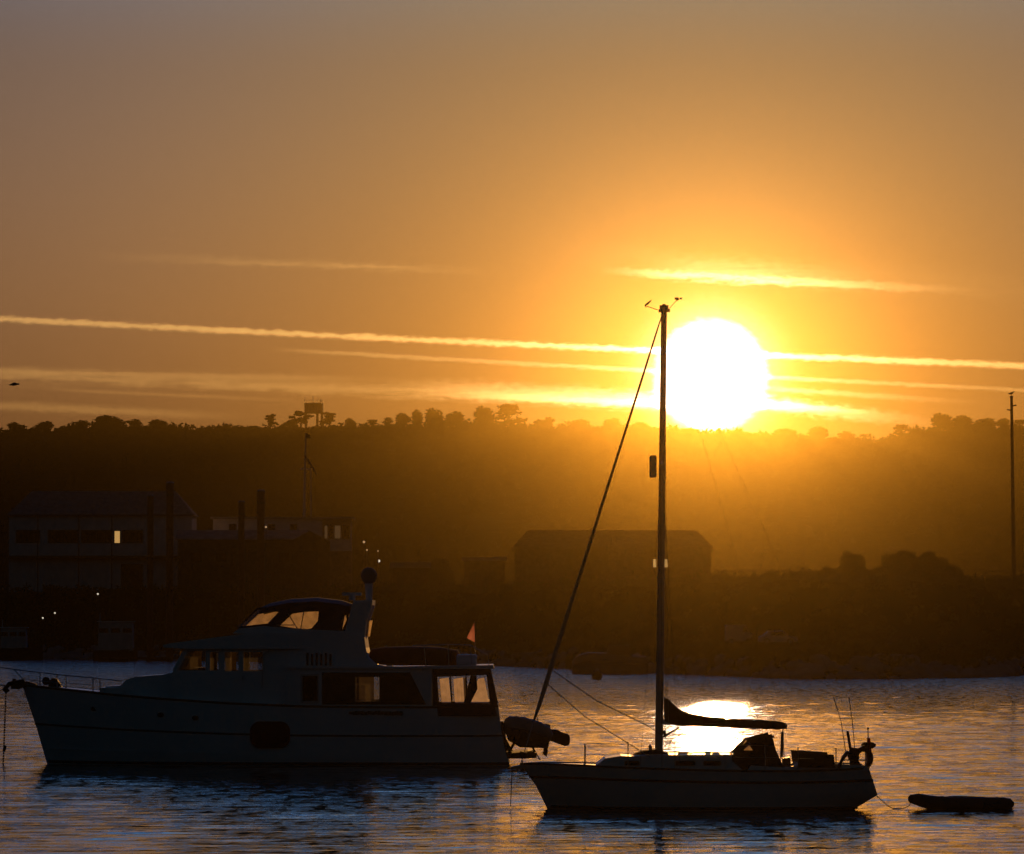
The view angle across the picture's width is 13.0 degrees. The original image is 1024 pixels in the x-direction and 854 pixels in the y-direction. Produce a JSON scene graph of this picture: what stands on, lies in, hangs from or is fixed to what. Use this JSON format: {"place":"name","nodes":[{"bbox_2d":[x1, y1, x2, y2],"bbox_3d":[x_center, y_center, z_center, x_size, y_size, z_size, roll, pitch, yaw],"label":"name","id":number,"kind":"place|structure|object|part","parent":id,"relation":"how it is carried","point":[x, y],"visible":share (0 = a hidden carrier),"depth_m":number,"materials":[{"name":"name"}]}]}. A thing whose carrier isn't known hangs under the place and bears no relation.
{"place":"outdoors","nodes":[
{"label":"outdoors","id":0,"kind":"place"},
{"bbox_2d":[0,418,1023,678],"bbox_3d":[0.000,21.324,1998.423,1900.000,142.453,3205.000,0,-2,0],"label":"hillside","id":1,"kind":"structure","parent":0,"point":[614,611],"depth_m":1899.37,"materials":[{"name":"plant"}]},
{"bbox_2d":[7,422,18,429],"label":"broadleaf tree","id":2,"kind":"object","parent":1,"relation":"on","point":[13,424],"visible":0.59,"depth_m":2997.18,"materials":[{"name":"green plant"}]},
{"bbox_2d":[33,421,53,431],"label":"broadleaf tree","id":3,"kind":"object","parent":1,"relation":"on","point":[42,425],"visible":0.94,"depth_m":2997.53,"materials":[{"name":"green plant"}]},
{"bbox_2d":[73,420,91,426],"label":"broadleaf tree","id":4,"kind":"object","parent":1,"relation":"on","point":[82,422],"visible":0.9,"depth_m":2997.83,"materials":[{"name":"green plant"}]},
{"bbox_2d":[5,491,198,592],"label":"waterfront building","id":5,"kind":"structure","parent":1,"relation":"on","point":[73,539],"depth_m":681.86,"materials":[{"name":"stone"}]},
{"bbox_2d":[16,530,39,542],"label":"window","id":6,"kind":"structure","parent":5,"relation":"in","point":[22,536],"depth_m":681.89,"materials":[{"name":"black glass"}]},
{"bbox_2d":[48,530,77,542],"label":"window","id":7,"kind":"structure","parent":5,"relation":"in","point":[54,536],"depth_m":681.89,"materials":[{"name":"black glass"}]},
{"bbox_2d":[81,530,110,542],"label":"window","id":8,"kind":"structure","parent":5,"relation":"in","point":[87,536],"depth_m":681.89,"materials":[{"name":"black glass"}]},
{"bbox_2d":[114,530,119,542],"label":"window","id":9,"kind":"structure","parent":5,"relation":"in","point":[116,532],"depth_m":681.89,"materials":[{"name":"yellow glass"}]},
{"bbox_2d":[122,530,142,542],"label":"window","id":10,"kind":"structure","parent":5,"relation":"in","point":[128,536],"depth_m":681.89,"materials":[{"name":"black glass"}]},
{"bbox_2d":[92,415,127,428],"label":"broadleaf tree","id":11,"kind":"object","parent":1,"relation":"on","point":[107,419],"visible":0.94,"depth_m":2996.74,"materials":[{"name":"green plant"}]},
{"bbox_2d":[127,419,142,426],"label":"broadleaf tree","id":12,"kind":"object","parent":1,"relation":"on","point":[134,423],"visible":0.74,"depth_m":2999.56,"materials":[{"name":"green plant"}]},
{"bbox_2d":[145,419,167,430],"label":"broadleaf tree","id":13,"kind":"object","parent":1,"relation":"on","point":[156,422],"visible":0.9,"depth_m":2994.40,"materials":[{"name":"green plant"}]},
{"bbox_2d":[175,530,329,591],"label":"boat shed","id":14,"kind":"object","parent":1,"relation":"on","point":[297,559],"visible":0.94,"depth_m":671.70,"materials":[{"name":"brown wood"}]},
{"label":"window","id":15,"kind":"part","parent":14,"relation":"part of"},
{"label":"window","id":16,"kind":"part","parent":14,"relation":"part of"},
{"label":"window","id":17,"kind":"part","parent":14,"relation":"part of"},
{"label":"door","id":18,"kind":"part","parent":14,"relation":"part of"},
{"bbox_2d":[264,414,277,426],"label":"pine tree","id":19,"kind":"object","parent":1,"relation":"on","point":[270,418],"visible":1,"depth_m":2996.09,"materials":[{"name":"green plant"}]},
{"bbox_2d":[210,517,354,588],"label":"flat roofed building","id":20,"kind":"structure","parent":1,"relation":"on","point":[336,532],"depth_m":699.99,"materials":[{"name":"brick"}]},
{"bbox_2d":[229,524,235,529],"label":"window","id":21,"kind":"structure","parent":20,"relation":"in","point":[231,526],"depth_m":699.93,"materials":[{"name":"black glass"}]},
{"bbox_2d":[268,524,274,529],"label":"window","id":22,"kind":"structure","parent":20,"relation":"in","point":[270,526],"depth_m":699.93,"materials":[{"name":"black glass"}]},
{"bbox_2d":[290,524,296,529],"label":"window","id":23,"kind":"structure","parent":20,"relation":"in","point":[292,526],"depth_m":699.93,"materials":[{"name":"black glass"}]},
{"bbox_2d":[300,433,317,516],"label":"flag mast","id":24,"kind":"object","parent":20,"relation":"on","point":[305,469],"visible":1,"depth_m":703.23,"materials":[{"name":"metal"}]},
{"bbox_2d":[324,525,327,538],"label":"window","id":25,"kind":"structure","parent":20,"relation":"in","point":[325,526],"depth_m":700.28,"materials":[{"name":"grey glass"}]},
{"bbox_2d":[329,525,332,538],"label":"window","id":26,"kind":"structure","parent":20,"relation":"in","point":[330,526],"depth_m":700.28,"materials":[{"name":"brown glass"}]},
{"bbox_2d":[334,525,340,538],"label":"window","id":27,"kind":"structure","parent":20,"relation":"in","point":[337,528],"depth_m":700.28,"materials":[{"name":"grey glass"}]},
{"bbox_2d":[342,525,349,538],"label":"window","id":28,"kind":"structure","parent":20,"relation":"in","point":[345,528],"depth_m":700.28,"materials":[{"name":"brown glass"}]},
{"bbox_2d":[283,419,298,429],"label":"broadleaf tree","id":29,"kind":"object","parent":1,"relation":"on","point":[290,423],"visible":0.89,"depth_m":2997.60,"materials":[{"name":"green plant"}]},
{"bbox_2d":[288,410,313,427],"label":"pine tree","id":30,"kind":"object","parent":1,"relation":"on","point":[301,420],"visible":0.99,"depth_m":2996.00,"materials":[{"name":"green plant"}]},
{"bbox_2d":[304,399,323,427],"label":"water tower","id":31,"kind":"structure","parent":1,"relation":"on","point":[317,409],"depth_m":3001.20,"materials":[{"name":"metal"}]},
{"bbox_2d":[319,411,335,428],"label":"pine tree","id":32,"kind":"object","parent":1,"relation":"on","point":[328,419],"visible":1,"depth_m":2998.84,"materials":[{"name":"green plant"}]},
{"bbox_2d":[344,418,356,430],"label":"broadleaf tree","id":33,"kind":"object","parent":1,"relation":"on","point":[349,420],"visible":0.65,"depth_m":2995.69,"materials":[{"name":"green plant"}]},
{"bbox_2d":[365,419,377,425],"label":"broadleaf tree","id":34,"kind":"object","parent":1,"relation":"on","point":[371,421],"visible":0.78,"depth_m":2998.84,"materials":[{"name":"green plant"}]},
{"bbox_2d":[382,417,394,424],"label":"broadleaf tree","id":35,"kind":"object","parent":1,"relation":"on","point":[387,419],"visible":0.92,"depth_m":2997.81,"materials":[{"name":"green plant"}]},
{"bbox_2d":[395,412,411,425],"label":"broadleaf tree","id":36,"kind":"object","parent":1,"relation":"on","point":[401,418],"visible":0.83,"depth_m":2995.58,"materials":[{"name":"green plant"}]},
{"bbox_2d":[390,562,430,589],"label":"storage shed","id":37,"kind":"structure","parent":1,"relation":"on","point":[403,573],"depth_m":611.67,"materials":[{"name":"brown wood"}]},
{"bbox_2d":[397,572,403,588],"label":"door","id":38,"kind":"structure","parent":37,"relation":"in","point":[400,575],"depth_m":611.54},
{"bbox_2d":[411,409,423,424],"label":"broadleaf tree","id":39,"kind":"object","parent":1,"relation":"on","point":[416,416],"visible":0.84,"depth_m":2996.54,"materials":[{"name":"green plant"}]},
{"bbox_2d":[424,407,445,426],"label":"broadleaf tree","id":40,"kind":"object","parent":1,"relation":"on","point":[433,417],"visible":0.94,"depth_m":2997.86,"materials":[{"name":"green plant"}]},
{"bbox_2d":[428,557,456,588],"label":"bush","id":41,"kind":"object","parent":1,"relation":"on","point":[440,572],"visible":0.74,"depth_m":619.40,"materials":[{"name":"green plant"}]},
{"bbox_2d":[444,411,464,426],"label":"broadleaf tree","id":42,"kind":"object","parent":1,"relation":"on","point":[454,418],"visible":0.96,"depth_m":2994.25,"materials":[{"name":"green plant"}]},
{"bbox_2d":[462,557,506,587],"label":"storage shed","id":43,"kind":"structure","parent":1,"relation":"on","point":[488,570],"depth_m":611.70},
{"bbox_2d":[469,572,475,585],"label":"door","id":44,"kind":"structure","parent":43,"relation":"in","point":[472,575],"depth_m":611.54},
{"bbox_2d":[473,405,496,425],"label":"broadleaf tree","id":45,"kind":"object","parent":1,"relation":"on","point":[481,412],"visible":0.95,"depth_m":2997.12,"materials":[{"name":"green plant"}]},
{"bbox_2d":[494,403,527,426],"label":"broadleaf tree","id":46,"kind":"object","parent":1,"relation":"on","point":[507,410],"visible":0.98,"depth_m":2997.05,"materials":[{"name":"green plant"}]},
{"bbox_2d":[0,565,1023,667],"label":"bank scrub","id":47,"kind":"object","parent":1,"relation":"on","point":[989,583],"visible":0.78,"depth_m":498.58,"materials":[{"name":"green plant"}]},
{"bbox_2d":[43,645,1023,678],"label":"shore rocks","id":48,"kind":"object","parent":1,"relation":"on","point":[873,666],"visible":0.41,"depth_m":435.42,"materials":[{"name":"stone"}]},
{"bbox_2d":[533,419,544,426],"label":"broadleaf tree","id":49,"kind":"object","parent":1,"relation":"on","point":[538,422],"visible":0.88,"depth_m":2998.37,"materials":[{"name":"green plant"}]},
{"bbox_2d":[542,417,554,428],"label":"broadleaf tree","id":50,"kind":"object","parent":1,"relation":"on","point":[548,421],"visible":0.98,"depth_m":2998.63,"materials":[{"name":"green plant"}]},
{"bbox_2d":[568,419,590,428],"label":"broadleaf tree","id":51,"kind":"object","parent":1,"relation":"on","point":[576,422],"visible":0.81,"depth_m":2998.33,"materials":[{"name":"green plant"}]},
{"bbox_2d":[602,418,620,429],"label":"broadleaf tree","id":52,"kind":"object","parent":1,"relation":"on","point":[613,422],"visible":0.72,"depth_m":2996.60,"materials":[{"name":"green plant"}]},
{"bbox_2d":[512,530,713,586],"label":"harbour barn","id":53,"kind":"structure","parent":1,"relation":"on","point":[549,556],"depth_m":584.82,"materials":[{"name":"brown"}]},
{"bbox_2d":[540,556,555,586],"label":"door","id":54,"kind":"structure","parent":53,"relation":"in","point":[547,563],"depth_m":584.67,"materials":[{"name":"brown wood"}]},
{"bbox_2d":[590,556,605,580],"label":"door","id":55,"kind":"structure","parent":53,"relation":"in","point":[597,564],"depth_m":584.67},
{"bbox_2d":[653,558,656,567],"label":"window","id":56,"kind":"structure","parent":53,"relation":"in","point":[654,562],"depth_m":584.67,"materials":[{"name":"yellow glass"}]},
{"bbox_2d":[632,422,652,428],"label":"broadleaf tree","id":57,"kind":"object","parent":1,"relation":"on","point":[640,424],"visible":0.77,"depth_m":2996.50,"materials":[{"name":"green plant"}]},
{"bbox_2d":[723,430,744,435],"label":"broadleaf tree","id":58,"kind":"object","parent":1,"relation":"on","point":[728,434],"visible":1,"depth_m":2993.87,"materials":[{"name":"green plant"}]},
{"bbox_2d":[725,625,752,643],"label":"parked van","id":59,"kind":"object","parent":1,"relation":"on","point":[733,633],"visible":0.93,"depth_m":456.67,"materials":[{"name":"paint"}]},
{"bbox_2d":[761,569,781,581],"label":"bush","id":60,"kind":"object","parent":1,"relation":"on","point":[769,572],"visible":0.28,"depth_m":493.19,"materials":[{"name":"green plant"}]},
{"bbox_2d":[758,631,797,644],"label":"parked car","id":61,"kind":"object","parent":1,"relation":"on","point":[767,637],"visible":0.98,"depth_m":438.67,"materials":[{"name":"paint"}]},
{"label":"side window","id":62,"kind":"part","parent":61,"relation":"part of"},
{"bbox_2d":[770,428,795,437],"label":"broadleaf tree","id":63,"kind":"object","parent":1,"relation":"on","point":[786,431],"visible":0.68,"depth_m":2997.43,"materials":[{"name":"green plant"}]},
{"bbox_2d":[789,568,816,576],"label":"bush","id":64,"kind":"object","parent":1,"relation":"on","point":[797,572],"visible":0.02,"depth_m":491.32,"materials":[{"name":"green plant"}]},
{"bbox_2d":[804,426,828,440],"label":"broadleaf tree","id":65,"kind":"object","parent":1,"relation":"on","point":[819,431],"visible":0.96,"depth_m":2994.14,"materials":[{"name":"green plant"}]},
{"bbox_2d":[814,566,835,579],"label":"bush","id":66,"kind":"object","parent":1,"relation":"on","point":[827,570],"visible":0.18,"depth_m":488.17,"materials":[{"name":"green plant"}]},
{"bbox_2d":[837,431,854,441],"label":"broadleaf tree","id":67,"kind":"object","parent":1,"relation":"on","point":[844,435],"visible":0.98,"depth_m":2995.14,"materials":[{"name":"green plant"}]},
{"bbox_2d":[836,550,871,577],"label":"broadleaf tree","id":68,"kind":"object","parent":1,"relation":"on","point":[848,562],"visible":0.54,"depth_m":485.01,"materials":[{"name":"green plant"}]},
{"bbox_2d":[867,565,891,574],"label":"bush","id":69,"kind":"object","parent":1,"relation":"on","point":[880,569],"visible":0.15,"depth_m":490.36,"materials":[{"name":"green plant"}]},
{"bbox_2d":[878,549,919,579],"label":"broadleaf tree","id":70,"kind":"object","parent":1,"relation":"on","point":[902,562],"visible":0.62,"depth_m":490.89,"materials":[{"name":"green plant"}]},
{"bbox_2d":[892,424,910,436],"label":"broadleaf tree","id":71,"kind":"object","parent":1,"relation":"on","point":[900,427],"visible":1,"depth_m":2998.93,"materials":[{"name":"green plant"}]},
{"bbox_2d":[915,551,948,579],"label":"broadleaf tree","id":72,"kind":"object","parent":1,"relation":"on","point":[930,563],"visible":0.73,"depth_m":488.88,"materials":[{"name":"green plant"}]},
{"bbox_2d":[931,412,952,430],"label":"broadleaf tree","id":73,"kind":"object","parent":1,"relation":"on","point":[940,421],"visible":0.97,"depth_m":2996.43,"materials":[{"name":"green plant"}]},
{"bbox_2d":[938,564,965,581],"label":"bush","id":74,"kind":"object","parent":1,"relation":"on","point":[954,569],"visible":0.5,"depth_m":488.23,"materials":[{"name":"green plant"}]},
{"bbox_2d":[951,414,973,429],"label":"broadleaf tree","id":75,"kind":"object","parent":1,"relation":"on","point":[965,421],"visible":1,"depth_m":2993.27,"materials":[{"name":"green plant"}]},
{"bbox_2d":[965,574,978,586],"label":"bush","id":76,"kind":"object","parent":1,"relation":"on","point":[974,577],"visible":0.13,"depth_m":488.93,"materials":[{"name":"green plant"}]},
{"bbox_2d":[973,418,996,426],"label":"broadleaf tree","id":77,"kind":"object","parent":1,"relation":"on","point":[989,420],"visible":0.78,"depth_m":2994.33,"materials":[{"name":"green plant"}]},
{"bbox_2d":[963,571,1021,583],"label":"rail fence","id":78,"kind":"object","parent":1,"relation":"on","point":[998,574],"visible":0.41,"depth_m":498.74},
{"bbox_2d":[995,418,1009,428],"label":"broadleaf tree","id":79,"kind":"object","parent":1,"relation":"on","point":[1005,421],"visible":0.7,"depth_m":2995.76,"materials":[{"name":"green plant"}]},
{"bbox_2d":[1007,396,1016,580],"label":"tall pole","id":80,"kind":"object","parent":1,"relation":"on","point":[1013,548],"visible":0.97,"depth_m":499.98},
{"bbox_2d":[1013,420,1023,426],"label":"broadleaf tree","id":81,"kind":"object","parent":1,"relation":"on","point":[1019,422],"visible":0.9,"depth_m":2998.25,"materials":[{"name":"green plant"}]},
{"bbox_2d":[0,659,1023,853],"bbox_3d":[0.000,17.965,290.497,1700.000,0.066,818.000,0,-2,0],"label":"water","id":82,"kind":"structure","parent":0,"point":[944,737],"depth_m":147.89,"materials":[{"name":"blue liquid"}]},
{"bbox_2d":[0,619,42,659],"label":"launch","id":83,"kind":"object","parent":82,"relation":"on","point":[13,643],"visible":0.9,"depth_m":618.40,"materials":[{"name":"paint"}]},
{"bbox_2d":[93,621,137,660],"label":"work boat","id":84,"kind":"object","parent":82,"relation":"on","point":[115,638],"visible":0.87,"depth_m":604.43,"materials":[{"name":"paint"}]},
{"bbox_2d":[0,567,536,765],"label":"motor yacht","id":85,"kind":"object","parent":82,"relation":"on","point":[304,696],"visible":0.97,"depth_m":170.01,"materials":[{"name":"white plastic"}]},
{"bbox_2d":[369,646,459,665],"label":"covered tender","id":86,"kind":"object","parent":85,"relation":"on","point":[407,655],"visible":0.85,"depth_m":171.46,"materials":[{"name":"black fabric"}]},
{"bbox_2d":[456,654,476,664],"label":"liferaft canister","id":87,"kind":"object","parent":85,"relation":"on","point":[463,659],"visible":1,"depth_m":171.00,"materials":[{"name":"plastic"}]},
{"bbox_2d":[467,621,475,653],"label":"pennant","id":88,"kind":"object","parent":85,"relation":"on","point":[471,636],"visible":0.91,"depth_m":171.72,"materials":[{"name":"fabric"}]},
{"bbox_2d":[504,710,569,759],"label":"inflatable dinghy","id":89,"kind":"object","parent":85,"relation":"hanging from","point":[542,735],"visible":0.99,"depth_m":171.36,"materials":[{"name":"rubber"}]},
{"bbox_2d":[592,671,601,678],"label":"mooring buoy","id":90,"kind":"object","parent":82,"relation":"on","point":[596,674],"visible":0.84,"depth_m":417.03,"materials":[{"name":"orange plastic"}]},
{"bbox_2d":[572,645,647,673],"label":"moored boat","id":91,"kind":"object","parent":82,"relation":"on","point":[618,659],"visible":0.84,"depth_m":460.32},
{"bbox_2d":[510,297,877,810],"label":"sailing yacht","id":92,"kind":"object","parent":82,"relation":"on","point":[753,773],"visible":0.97,"depth_m":130.29,"materials":[{"name":"white plastic"}]},
{"bbox_2d":[833,697,845,751],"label":"fishing rod","id":93,"kind":"object","parent":92,"relation":"on","point":[841,723],"visible":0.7,"depth_m":132.14,"materials":[{"name":"black plastic"}]},
{"bbox_2d":[846,731,851,750],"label":"danbuoy","id":94,"kind":"object","parent":92,"relation":"attached to","point":[848,739],"visible":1,"depth_m":130.35,"materials":[{"name":"black plastic"}]},
{"bbox_2d":[849,698,854,747],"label":"fishing rod","id":95,"kind":"object","parent":92,"relation":"on","point":[852,722],"visible":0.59,"depth_m":132.14,"materials":[{"name":"black plastic"}]},
{"bbox_2d":[847,747,859,764],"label":"outboard motor","id":96,"kind":"object","parent":92,"relation":"attached to","point":[853,754],"visible":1,"depth_m":130.28,"materials":[{"name":"black plastic"}]},
{"bbox_2d":[855,745,872,766],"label":"horseshoe lifebuoy","id":97,"kind":"object","parent":92,"relation":"hanging from","point":[868,751],"visible":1,"depth_m":130.33,"materials":[{"name":"plastic"}]},
{"bbox_2d":[861,742,875,766],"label":"outboard motor","id":98,"kind":"object","parent":92,"relation":"on","point":[873,745],"visible":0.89,"depth_m":131.44,"materials":[{"name":"black plastic"}]},
{"bbox_2d":[867,727,871,758],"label":"ensign","id":99,"kind":"object","parent":92,"relation":"attached to","point":[868,743],"visible":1,"depth_m":131.34,"materials":[{"name":"red fabric"}]},
{"bbox_2d":[908,793,1013,809],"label":"rubber dinghy","id":100,"kind":"object","parent":82,"relation":"on","point":[929,802],"visible":1,"depth_m":130.06,"materials":[{"name":"black rubber"}]},
{"bbox_2d":[877,796,910,808],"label":"tow line","id":101,"kind":"object","parent":100,"relation":"attached to","point":[894,808],"visible":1,"depth_m":131.04,"materials":[{"name":"fabric"}]},
{"bbox_2d":[0,0,1023,439],"label":"sky","id":102,"kind":"structure","parent":0,"point":[215,212],"materials":[{"name":"orange"}]}
]}

